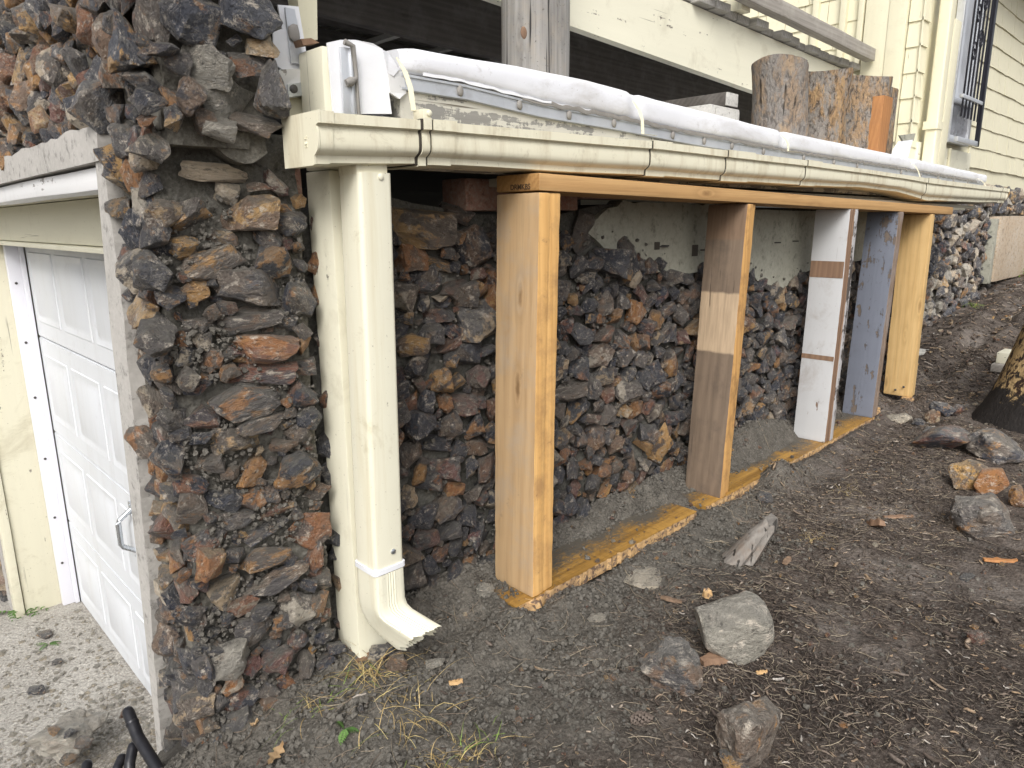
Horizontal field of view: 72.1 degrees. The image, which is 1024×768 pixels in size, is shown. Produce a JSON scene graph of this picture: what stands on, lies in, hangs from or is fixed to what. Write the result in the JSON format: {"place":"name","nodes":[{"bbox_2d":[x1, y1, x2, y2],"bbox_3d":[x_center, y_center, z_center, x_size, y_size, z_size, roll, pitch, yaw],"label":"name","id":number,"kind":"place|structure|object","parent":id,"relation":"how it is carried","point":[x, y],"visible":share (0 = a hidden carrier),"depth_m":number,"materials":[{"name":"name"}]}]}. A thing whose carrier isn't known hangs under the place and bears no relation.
{"place":"outdoors","nodes":[
{"label":"outdoors","id":0,"kind":"place"},
{"bbox_2d":[0,597,156,767],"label":"driveway","id":1,"kind":"structure","parent":0,"point":[10,712],"depth_m":2.92,"materials":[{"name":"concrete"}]},
{"bbox_2d":[0,597,48,621],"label":"leafy weed","id":2,"kind":"object","parent":1,"relation":"on","point":[13,613],"visible":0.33,"depth_m":3.41,"materials":[{"name":"green plant"}]},
{"bbox_2d":[26,684,46,694],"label":"rock","id":3,"kind":"object","parent":1,"relation":"on","point":[37,690],"visible":1,"depth_m":2.84,"materials":[{"name":"stone"}]},
{"bbox_2d":[35,629,53,638],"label":"rock","id":4,"kind":"object","parent":1,"relation":"on","point":[44,634],"visible":1,"depth_m":3.22,"materials":[{"name":"stone"}]},
{"bbox_2d":[34,641,60,649],"bbox_3d":[-2.088,1.183,3.165,0.132,0.030,0.075,-5,14,-18],"label":"leafy weed","id":5,"kind":"object","parent":1,"relation":"on","point":[52,643],"visible":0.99,"depth_m":3.17,"materials":[{"name":"green plant"}]},
{"bbox_2d":[52,658,62,664],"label":"rock","id":6,"kind":"object","parent":1,"relation":"on","point":[56,661],"visible":1,"depth_m":3.02,"materials":[{"name":"stone"}]},
{"bbox_2d":[27,708,109,765],"bbox_3d":[-1.550,1.230,2.449,0.245,0.172,0.222,0,13,0],"label":"mortar lump","id":7,"kind":"object","parent":1,"relation":"on","point":[65,740],"visible":1,"depth_m":2.40,"materials":[{"name":"concrete"}]},
{"bbox_2d":[145,276,1023,767],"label":"ground","id":8,"kind":"structure","parent":0,"point":[751,452],"depth_m":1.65,"materials":[{"name":"soil"}]},
{"bbox_2d":[81,759,92,767],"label":"tool handle","id":9,"kind":"object","parent":8,"relation":"on","point":[87,763],"visible":1,"depth_m":1.44,"materials":[{"name":"black plastic"}]},
{"bbox_2d":[112,753,125,767],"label":"tool handle","id":10,"kind":"object","parent":8,"relation":"on","point":[119,761],"visible":0.84,"depth_m":1.44,"materials":[{"name":"black plastic"}]},
{"bbox_2d":[124,742,137,767],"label":"tool handle","id":11,"kind":"object","parent":8,"relation":"on","point":[131,755],"visible":0.78,"depth_m":1.42,"materials":[{"name":"black plastic"}]},
{"bbox_2d":[122,706,164,767],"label":"tool handle","id":12,"kind":"object","parent":8,"relation":"on","point":[146,750],"visible":1,"depth_m":1.42,"materials":[{"name":"black plastic"}]},
{"bbox_2d":[0,0,291,754],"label":"garage wall","id":13,"kind":"structure","parent":8,"relation":"on","point":[86,84],"depth_m":1.24,"materials":[{"name":"stone"}]},
{"bbox_2d":[0,167,103,617],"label":"door frame","id":14,"kind":"object","parent":13,"relation":"attached to","point":[59,212],"visible":0.75,"depth_m":3.27,"materials":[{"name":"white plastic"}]},
{"bbox_2d":[25,247,151,695],"bbox_3d":[-1.411,0.388,2.562,0.100,1.808,2.230,-13,18,-43],"label":"garage door","id":15,"kind":"structure","parent":14,"relation":"attached to","point":[70,296],"depth_m":2.86,"materials":[{"name":"white metal"}]},
{"bbox_2d":[25,247,114,369],"bbox_3d":[-1.397,-0.276,2.429,0.047,0.455,2.230,-13,18,-43],"label":"door section","id":16,"kind":"structure","parent":15,"relation":"in","point":[69,288],"depth_m":2.68,"materials":[{"name":"white metal"}]},
{"bbox_2d":[39,336,128,490],"bbox_3d":[-1.394,0.172,2.532,0.047,0.453,2.230,-13,18,-43],"label":"door section","id":17,"kind":"structure","parent":15,"relation":"in","point":[83,392],"depth_m":2.80,"materials":[{"name":"white metal"}]},
{"bbox_2d":[54,432,141,600],"bbox_3d":[-1.390,0.616,2.634,0.047,0.450,2.230,-13,18,-43],"label":"door section","id":18,"kind":"structure","parent":15,"relation":"in","point":[94,501],"depth_m":2.94,"materials":[{"name":"white metal"}]},
{"bbox_2d":[69,521,151,695],"bbox_3d":[-1.387,1.053,2.734,0.047,0.435,2.230,-13,18,-43],"label":"door section","id":19,"kind":"structure","parent":15,"relation":"in","point":[114,606],"depth_m":3.04,"materials":[{"name":"white metal"}]},
{"bbox_2d":[101,125,346,751],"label":"stone pier","id":20,"kind":"structure","parent":8,"relation":"on","point":[211,266],"depth_m":1.35,"materials":[{"name":"brown stone"}]},
{"bbox_2d":[250,718,258,726],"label":"fallen leaf","id":21,"kind":"object","parent":8,"relation":"on","point":[256,721],"visible":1,"depth_m":1.43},
{"bbox_2d":[268,740,284,764],"bbox_3d":[-0.448,0.703,1.338,0.025,0.015,0.057,1,13,7],"label":"fallen leaf","id":22,"kind":"object","parent":8,"relation":"on","point":[278,751],"visible":1,"depth_m":1.34,"materials":[{"name":"plant"}]},
{"bbox_2d":[269,688,366,746],"bbox_3d":[-0.403,0.664,1.437,0.234,0.051,0.162,-5,14,-18],"label":"grass tuft","id":23,"kind":"object","parent":8,"relation":"on","point":[307,703],"visible":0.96,"depth_m":1.44,"materials":[{"name":"plant"}]},
{"bbox_2d":[299,46,388,663],"bbox_3d":[-0.350,0.003,1.502,0.101,1.318,0.108,-13,18,-43],"label":"corner post","id":24,"kind":"object","parent":8,"relation":"on","point":[359,632],"visible":0.48,"depth_m":1.45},
{"bbox_2d":[272,0,318,115],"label":"wall flashing","id":25,"kind":"object","parent":24,"relation":"attached to","point":[294,35],"depth_m":1.36,"materials":[{"name":"metal"}]},
{"bbox_2d":[335,721,358,743],"bbox_3d":[-0.324,0.659,1.337,0.046,0.017,0.064,-13,18,-43],"label":"leafy weed","id":26,"kind":"object","parent":8,"relation":"on","point":[343,733],"visible":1,"depth_m":1.33,"materials":[{"name":"green plant"}]},
{"bbox_2d":[314,639,429,701],"bbox_3d":[-0.307,0.623,1.539,0.291,0.064,0.224,-5,14,-21],"label":"grass tuft","id":27,"kind":"object","parent":8,"relation":"on","point":[368,670],"visible":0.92,"depth_m":1.55,"materials":[{"name":"plant"}]},
{"bbox_2d":[368,643,394,662],"bbox_3d":[-0.295,0.609,1.596,0.060,0.037,0.049,0,13,0],"label":"rock","id":28,"kind":"object","parent":8,"relation":"on","point":[376,651],"visible":0.94,"depth_m":1.58,"materials":[{"name":"stone"}]},
{"bbox_2d":[385,650,407,672],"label":"rock","id":29,"kind":"object","parent":8,"relation":"on","point":[396,662],"visible":0.96,"depth_m":1.56,"materials":[{"name":"stone"}]},
{"bbox_2d":[342,657,474,758],"bbox_3d":[-0.203,0.637,1.405,0.219,0.060,0.312,4,14,20],"label":"grass tuft","id":30,"kind":"object","parent":8,"relation":"on","point":[396,706],"visible":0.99,"depth_m":1.37,"materials":[{"name":"plant"}]},
{"bbox_2d":[425,658,444,670],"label":"rock","id":31,"kind":"object","parent":8,"relation":"on","point":[431,664],"visible":0.98,"depth_m":1.55,"materials":[{"name":"stone"}]},
{"bbox_2d":[449,678,462,684],"bbox_3d":[-0.120,0.635,1.500,0.030,0.008,0.012,-4,13,-15],"label":"wood chip","id":32,"kind":"object","parent":8,"relation":"on","point":[457,681],"visible":1,"depth_m":1.50,"materials":[{"name":"wood"}]},
{"bbox_2d":[404,715,521,767],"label":"grass tuft","id":33,"kind":"object","parent":8,"relation":"on","point":[467,748],"visible":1,"depth_m":1.28,"materials":[{"name":"plant"}]},
{"bbox_2d":[476,582,494,597],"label":"rock","id":34,"kind":"object","parent":8,"relation":"on","point":[483,589],"visible":0.99,"depth_m":1.78,"materials":[{"name":"stone"}]},
{"bbox_2d":[524,596,543,610],"bbox_3d":[0.056,0.547,1.791,0.051,0.019,0.090,3,14,17],"label":"wood shim","id":35,"kind":"object","parent":8,"relation":"on","point":[534,604],"visible":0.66,"depth_m":1.76,"materials":[{"name":"wood"}]},
{"bbox_2d":[259,0,859,213],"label":"deck","id":36,"kind":"structure","parent":8,"relation":"on","point":[662,50],"depth_m":3.35,"materials":[{"name":"grey wood"}]},
{"bbox_2d":[727,0,875,61],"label":"deck railing","id":37,"kind":"object","parent":36,"relation":"on","point":[794,17],"visible":0.89,"depth_m":3.92,"materials":[{"name":"wood"}]},
{"bbox_2d":[492,503,696,607],"bbox_3d":[0.260,0.490,2.071,0.830,0.037,0.148,-13,18,-43],"label":"sill plate","id":38,"kind":"object","parent":8,"relation":"on","point":[581,571],"visible":0.67,"depth_m":2.05,"materials":[{"name":"brown wood"}]},
{"bbox_2d":[495,192,559,596],"bbox_3d":[0.034,0.039,1.750,0.099,0.991,0.146,-13,18,-43],"label":"support post","id":39,"kind":"object","parent":38,"relation":"on","point":[527,279],"visible":1,"depth_m":1.70,"materials":[{"name":"beige wood"}]},
{"bbox_2d":[587,612,605,621],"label":"rock","id":40,"kind":"object","parent":8,"relation":"on","point":[597,617],"visible":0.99,"depth_m":1.73,"materials":[{"name":"stone"}]},
{"bbox_2d":[300,178,894,641],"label":"porch wall","id":41,"kind":"structure","parent":8,"relation":"on","point":[630,276],"depth_m":2.08,"materials":[{"name":"stone"}]},
{"bbox_2d":[182,341,1023,767],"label":"pebbles","id":42,"kind":"object","parent":8,"relation":"on","point":[596,665],"visible":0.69,"depth_m":1.75,"materials":[{"name":"stone"}]},
{"bbox_2d":[189,420,1023,767],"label":"needle litter","id":43,"kind":"object","parent":8,"relation":"on","point":[667,620],"visible":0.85,"depth_m":1.69,"materials":[{"name":"plant"}]},
{"bbox_2d":[629,711,653,726],"bbox_3d":[0.249,0.642,1.349,0.047,0.030,0.030,-3,13,-12],"label":"pine cone","id":44,"kind":"object","parent":8,"relation":"on","point":[644,718],"visible":1,"depth_m":1.34,"materials":[{"name":"plant"}]},
{"bbox_2d":[624,566,661,589],"bbox_3d":[0.365,0.538,1.948,0.128,0.031,0.123,0,13,0],"label":"rock","id":45,"kind":"object","parent":8,"relation":"on","point":[648,578],"visible":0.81,"depth_m":1.92,"materials":[{"name":"stone"}]},
{"bbox_2d":[263,388,1023,765],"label":"bark litter","id":46,"kind":"object","parent":8,"relation":"on","point":[895,758],"visible":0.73,"depth_m":1.62,"materials":[{"name":"wood"}]},
{"bbox_2d":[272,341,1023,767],"bbox_3d":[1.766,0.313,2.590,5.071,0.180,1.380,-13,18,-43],"label":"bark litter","id":47,"kind":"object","parent":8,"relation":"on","point":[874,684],"visible":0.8,"depth_m":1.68,"materials":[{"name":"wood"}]},
{"bbox_2d":[660,595,681,603],"bbox_3d":[0.414,0.559,1.826,0.055,0.007,0.018,6,14,26],"label":"wood chip","id":48,"kind":"object","parent":8,"relation":"on","point":[669,599],"visible":1,"depth_m":1.82,"materials":[{"name":"brown wood"}]},
{"bbox_2d":[639,635,703,696],"bbox_3d":[0.331,0.594,1.465,0.130,0.108,0.103,0,13,0],"label":"rock","id":49,"kind":"object","parent":8,"relation":"on","point":[669,663],"visible":0.98,"depth_m":1.44,"materials":[{"name":"stone"}]},
{"bbox_2d":[702,587,712,598],"bbox_3d":[0.507,0.540,1.824,0.026,0.021,0.030,7,15,28],"label":"wood chip","id":50,"kind":"object","parent":8,"relation":"on","point":[707,593],"visible":1,"depth_m":1.82,"materials":[{"name":"wood"}]},
{"bbox_2d":[700,651,727,666],"bbox_3d":[0.465,0.592,1.539,0.120,0.016,0.039,-5,14,-21],"label":"wood chip","id":51,"kind":"object","parent":8,"relation":"on","point":[709,658],"visible":0.47,"depth_m":1.52,"materials":[{"name":"wood"}]},
{"bbox_2d":[718,748,748,767],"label":"rock","id":52,"kind":"object","parent":8,"relation":"on","point":[727,759],"visible":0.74,"depth_m":1.24,"materials":[{"name":"stone"}]},
{"bbox_2d":[694,590,774,664],"bbox_3d":[0.491,0.545,1.564,0.167,0.148,0.130,0,27,0],"label":"rock","id":53,"kind":"object","parent":8,"relation":"on","point":[738,628],"visible":1,"depth_m":1.52,"materials":[{"name":"stone"}]},
{"bbox_2d":[715,696,782,767],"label":"rock","id":54,"kind":"object","parent":8,"relation":"on","point":[745,732],"visible":0.95,"depth_m":1.24,"materials":[{"name":"stone"}]},
{"bbox_2d":[722,513,777,566],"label":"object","id":55,"kind":"object","parent":8,"relation":"on","point":[748,547],"visible":1,"depth_m":2.01,"materials":[{"name":"grey wood"}]},
{"bbox_2d":[756,670,767,674],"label":"wood chip","id":56,"kind":"object","parent":8,"relation":"on","point":[759,672],"visible":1,"depth_m":1.50,"materials":[{"name":"wood"}]},
{"bbox_2d":[756,491,772,502],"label":"rock","id":57,"kind":"object","parent":8,"relation":"on","point":[762,497],"visible":0.99,"depth_m":2.44,"materials":[{"name":"stone"}]},
{"bbox_2d":[682,413,874,509],"bbox_3d":[1.151,0.289,2.917,1.540,0.037,0.148,-13,18,-43],"label":"sill plate","id":58,"kind":"object","parent":8,"relation":"on","point":[751,476],"visible":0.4,"depth_m":2.79,"materials":[{"name":"brown wood"}]},
{"bbox_2d":[686,204,754,497],"bbox_3d":[0.704,-0.111,2.394,0.136,0.989,0.154,-13,18,-43],"label":"support post","id":59,"kind":"object","parent":58,"relation":"on","point":[728,245],"visible":0.97,"depth_m":2.35,"materials":[{"name":"brown wood"}]},
{"bbox_2d":[497,173,952,214],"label":"header beam","id":60,"kind":"structure","parent":59,"relation":"on","point":[575,186],"depth_m":1.97,"materials":[{"name":"brown wood"}]},
{"bbox_2d":[263,39,986,209],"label":"porch roof","id":61,"kind":"structure","parent":60,"relation":"on","point":[367,78],"depth_m":1.77,"materials":[{"name":"paint"}]},
{"bbox_2d":[501,0,569,76],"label":"timber post","id":62,"kind":"object","parent":61,"relation":"on","point":[535,34],"visible":0.59,"depth_m":2.40,"materials":[{"name":"wood"}]},
{"bbox_2d":[281,57,1009,203],"bbox_3d":[1.398,-0.885,2.892,4.941,0.232,0.134,-13,18,-43],"label":"gutter","id":63,"kind":"object","parent":61,"relation":"attached to","point":[346,144],"visible":1,"depth_m":1.60,"materials":[{"name":"beige metal"}]},
{"bbox_2d":[339,172,441,650],"bbox_3d":[-0.245,0.092,1.432,0.133,1.001,0.139,-13,18,-43],"label":"downspout","id":64,"kind":"object","parent":63,"relation":"attached to","point":[395,619],"visible":1,"depth_m":1.40,"materials":[{"name":"beige plastic"}]},
{"bbox_2d":[751,54,808,136],"bbox_3d":[1.171,-1.242,3.072,0.284,0.320,0.243,-13,18,-43],"label":"log stub","id":65,"kind":"object","parent":61,"relation":"on","point":[780,90],"visible":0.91,"depth_m":2.98,"materials":[{"name":"wood"}]},
{"bbox_2d":[808,67,853,142],"bbox_3d":[1.512,-1.330,3.408,0.238,0.349,0.234,-13,18,-43],"label":"log stub","id":66,"kind":"object","parent":61,"relation":"on","point":[829,90],"visible":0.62,"depth_m":3.32,"materials":[{"name":"wood"}]},
{"bbox_2d":[840,75,892,148],"bbox_3d":[1.857,-1.426,3.747,0.309,0.396,0.274,-13,18,-43],"label":"log stub","id":67,"kind":"object","parent":61,"relation":"on","point":[864,90],"visible":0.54,"depth_m":3.64,"materials":[{"name":"brown wood"}]},
{"bbox_2d":[868,95,892,152],"bbox_3d":[1.894,-1.306,3.682,0.166,0.367,0.100,-13,18,-43],"label":"square stub","id":68,"kind":"object","parent":61,"relation":"on","point":[879,123],"visible":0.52,"depth_m":3.62,"materials":[{"name":"wood"}]},
{"bbox_2d":[886,87,898,153],"bbox_3d":[2.244,-1.551,4.339,0.303,0.531,0.129,-13,18,-43],"label":"log stub","id":69,"kind":"object","parent":61,"relation":"on","point":[894,93],"visible":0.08,"depth_m":4.34,"materials":[{"name":"brown wood"}]},
{"bbox_2d":[794,209,858,442],"bbox_3d":[1.321,-0.239,2.969,0.110,0.969,0.146,-13,18,-43],"label":"support post","id":70,"kind":"object","parent":58,"relation":"on","point":[832,254],"visible":1,"depth_m":2.94,"materials":[{"name":"white wood"}]},
{"bbox_2d":[842,212,903,417],"bbox_3d":[1.713,-0.325,3.346,0.117,0.962,0.144,-13,18,-43],"label":"support post","id":71,"kind":"object","parent":58,"relation":"on","point":[881,244],"visible":1,"depth_m":3.32,"materials":[{"name":"blue paint"}]},
{"bbox_2d":[782,556,790,564],"bbox_3d":[0.798,0.511,2.041,0.021,0.007,0.050,10,17,39],"label":"wood chip","id":72,"kind":"object","parent":8,"relation":"on","point":[786,560],"visible":1,"depth_m":2.04,"materials":[{"name":"brown wood"}]},
{"bbox_2d":[784,530,839,547],"bbox_3d":[0.922,0.463,2.177,0.185,0.041,0.117,8,16,34],"label":"grass tuft","id":73,"kind":"object","parent":8,"relation":"on","point":[809,537],"visible":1,"depth_m":2.17,"materials":[{"name":"plant"}]},
{"bbox_2d":[866,518,885,526],"bbox_3d":[1.150,0.439,2.224,0.038,0.024,0.075,9,-16,-2],"label":"wood chip","id":74,"kind":"object","parent":8,"relation":"on","point":[877,522],"visible":0.92,"depth_m":2.20,"materials":[{"name":"wood"}]},
{"bbox_2d":[883,514,913,518],"bbox_3d":[1.281,0.439,2.331,0.100,0.007,0.021,-1,13,-4],"label":"wood chip","id":75,"kind":"object","parent":8,"relation":"on","point":[899,516],"visible":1,"depth_m":2.33,"materials":[{"name":"wood"}]},
{"bbox_2d":[886,413,912,423],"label":"rock","id":76,"kind":"object","parent":8,"relation":"on","point":[901,418],"visible":0.97,"depth_m":3.33,"materials":[{"name":"stone"}]},
{"bbox_2d":[901,396,914,401],"bbox_3d":[2.118,0.074,3.763,0.068,0.017,0.150,7,15,28],"label":"wood shim","id":77,"kind":"object","parent":8,"relation":"on","point":[912,399],"visible":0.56,"depth_m":3.74,"materials":[{"name":"wood"}]},
{"bbox_2d":[884,214,934,396],"bbox_3d":[2.079,-0.410,3.728,0.108,0.953,0.188,-13,18,-43],"label":"support post","id":78,"kind":"object","parent":77,"relation":"on","point":[911,276],"visible":0.91,"depth_m":3.68,"materials":[{"name":"yellow wood"}]},
{"bbox_2d":[911,418,925,425],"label":"rock","id":79,"kind":"object","parent":8,"relation":"on","point":[917,421],"visible":0.96,"depth_m":3.27,"materials":[{"name":"stone"}]},
{"bbox_2d":[919,349,927,354],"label":"wood block","id":80,"kind":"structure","parent":8,"relation":"on","point":[921,352],"depth_m":4.63,"materials":[{"name":"white wood"}]},
{"bbox_2d":[922,426,933,432],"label":"rock","id":81,"kind":"object","parent":8,"relation":"on","point":[926,428],"visible":0.1,"depth_m":3.07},
{"bbox_2d":[924,409,940,422],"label":"rock","id":82,"kind":"object","parent":8,"relation":"on","point":[932,415],"visible":0.96,"depth_m":3.33,"materials":[{"name":"stone"}]},
{"bbox_2d":[849,184,1023,327],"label":"house foundation","id":83,"kind":"object","parent":8,"relation":"on","point":[980,248],"visible":0.31,"depth_m":5.82,"materials":[{"name":"stone"}]},
{"bbox_2d":[581,0,1023,204],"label":"house","id":84,"kind":"structure","parent":83,"relation":"on","point":[899,36],"depth_m":4.83,"materials":[{"name":"beige paint"}]},
{"bbox_2d":[922,0,956,163],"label":"house downspout","id":85,"kind":"object","parent":84,"relation":"attached to","point":[932,127],"visible":0.84,"depth_m":4.55,"materials":[{"name":"metal"}]},
{"bbox_2d":[937,18,961,164],"bbox_3d":[2.928,-1.895,4.750,0.140,1.027,0.040,-13,18,-43],"label":"trim plank","id":86,"kind":"object","parent":84,"relation":"attached to","point":[950,87],"depth_m":4.71,"materials":[{"name":"wood"}]},
{"bbox_2d":[947,0,985,146],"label":"window","id":87,"kind":"structure","parent":84,"relation":"attached to","point":[959,126],"depth_m":5.02,"materials":[{"name":"metal"}]},
{"bbox_2d":[954,0,998,146],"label":"window grille","id":88,"kind":"object","parent":84,"relation":"attached to","point":[981,41],"depth_m":5.04,"materials":[{"name":"black metal"}]},
{"bbox_2d":[909,425,969,448],"bbox_3d":[1.815,0.229,2.946,0.255,0.111,0.218,0,-4,0],"label":"rock","id":89,"kind":"object","parent":8,"relation":"on","point":[948,436],"visible":0.86,"depth_m":2.89,"materials":[{"name":"stone"}]},
{"bbox_2d":[929,401,956,416],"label":"rock","id":90,"kind":"object","parent":8,"relation":"on","point":[946,409],"visible":0.83,"depth_m":3.44,"materials":[{"name":"stone"}]},
{"bbox_2d":[879,274,1023,408],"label":"pebbles","id":91,"kind":"object","parent":8,"relation":"on","point":[974,344],"visible":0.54,"depth_m":4.93,"materials":[{"name":"stone"}]},
{"bbox_2d":[883,275,1023,406],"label":"bark litter","id":92,"kind":"object","parent":8,"relation":"on","point":[969,348],"visible":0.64,"depth_m":4.78,"materials":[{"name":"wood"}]},
{"bbox_2d":[951,404,963,415],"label":"rock","id":93,"kind":"object","parent":8,"relation":"on","point":[959,408],"visible":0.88,"depth_m":3.46,"materials":[{"name":"stone"}]},
{"bbox_2d":[959,572,974,581],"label":"rock","id":94,"kind":"object","parent":8,"relation":"on","point":[966,577],"visible":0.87,"depth_m":1.94,"materials":[{"name":"stone"}]},
{"bbox_2d":[948,459,987,489],"bbox_3d":[1.637,0.332,2.514,0.119,0.123,0.096,-1,13,0],"label":"rock","id":95,"kind":"object","parent":8,"relation":"on","point":[964,474],"visible":0.79,"depth_m":2.50,"materials":[{"name":"stone"}]},
{"bbox_2d":[961,301,985,308],"bbox_3d":[3.786,-0.657,5.810,0.316,0.063,0.295,8,16,33],"label":"grass tuft","id":96,"kind":"object","parent":8,"relation":"on","point":[974,305],"visible":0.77,"depth_m":5.79,"materials":[{"name":"plant"}]},
{"bbox_2d":[967,629,989,645],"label":"rock","id":97,"kind":"object","parent":8,"relation":"on","point":[978,637],"visible":1,"depth_m":1.62,"materials":[{"name":"stone"}]},
{"bbox_2d":[945,492,1015,537],"bbox_3d":[1.493,0.418,2.231,0.210,0.131,0.171,0,13,0],"label":"rock","id":98,"kind":"object","parent":8,"relation":"on","point":[986,515],"visible":0.97,"depth_m":2.18,"materials":[{"name":"stone"}]},
{"bbox_2d":[973,467,1009,493],"bbox_3d":[1.681,0.342,2.472,0.122,0.104,0.045,0,13,0],"label":"rock","id":99,"kind":"object","parent":8,"relation":"on","point":[994,480],"visible":0.91,"depth_m":2.46,"materials":[{"name":"stone"}]},
{"bbox_2d":[966,428,1023,463],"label":"rock","id":100,"kind":"object","parent":8,"relation":"on","point":[993,445],"visible":0.91,"depth_m":2.78,"materials":[{"name":"stone"}]},
{"bbox_2d":[971,325,1023,433],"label":"charred trunk","id":101,"kind":"object","parent":8,"relation":"on","point":[1001,406],"visible":0.96,"depth_m":3.30,"materials":[{"name":"wood"}]},
{"bbox_2d":[990,362,1004,372],"bbox_3d":[3.008,-0.109,4.291,0.230,0.045,0.100,-13,18,-43],"label":"wood block","id":102,"kind":"object","parent":8,"relation":"on","point":[996,367],"depth_m":4.23,"materials":[{"name":"wood"}]},
{"bbox_2d":[996,349,1011,363],"bbox_3d":[3.036,-0.170,4.306,0.190,0.064,0.080,-13,18,-43],"label":"wood block","id":103,"kind":"object","parent":102,"relation":"on","point":[1002,356],"depth_m":4.25,"materials":[{"name":"wood"}]},
{"bbox_2d":[982,557,1017,562],"bbox_3d":[1.405,0.506,2.023,0.090,0.010,0.020,1,13,7],"label":"wood chip","id":104,"kind":"object","parent":8,"relation":"on","point":[996,559],"visible":1,"depth_m":2.02,"materials":[{"name":"wood"}]},
{"bbox_2d":[1008,485,1023,506],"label":"rock","id":105,"kind":"object","parent":8,"relation":"on","point":[1016,494],"visible":1,"depth_m":2.35,"materials":[{"name":"stone"}]},
{"bbox_2d":[687,104,738,120],"bbox_3d":[0.757,-1.107,3.083,0.238,0.164,0.408,-13,18,-43],"label":"concrete block","id":106,"kind":"object","parent":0,"point":[731,113],"depth_m":2.90,"materials":[{"name":"concrete"}]},
{"bbox_2d":[662,92,737,107],"bbox_3d":[0.607,-1.276,3.304,0.095,0.054,0.938,-13,18,-43],"label":"board pile","id":107,"kind":"object","parent":106,"relation":"on","point":[727,99],"visible":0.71,"depth_m":3.00,"materials":[{"name":"grey wood"}]}
]}

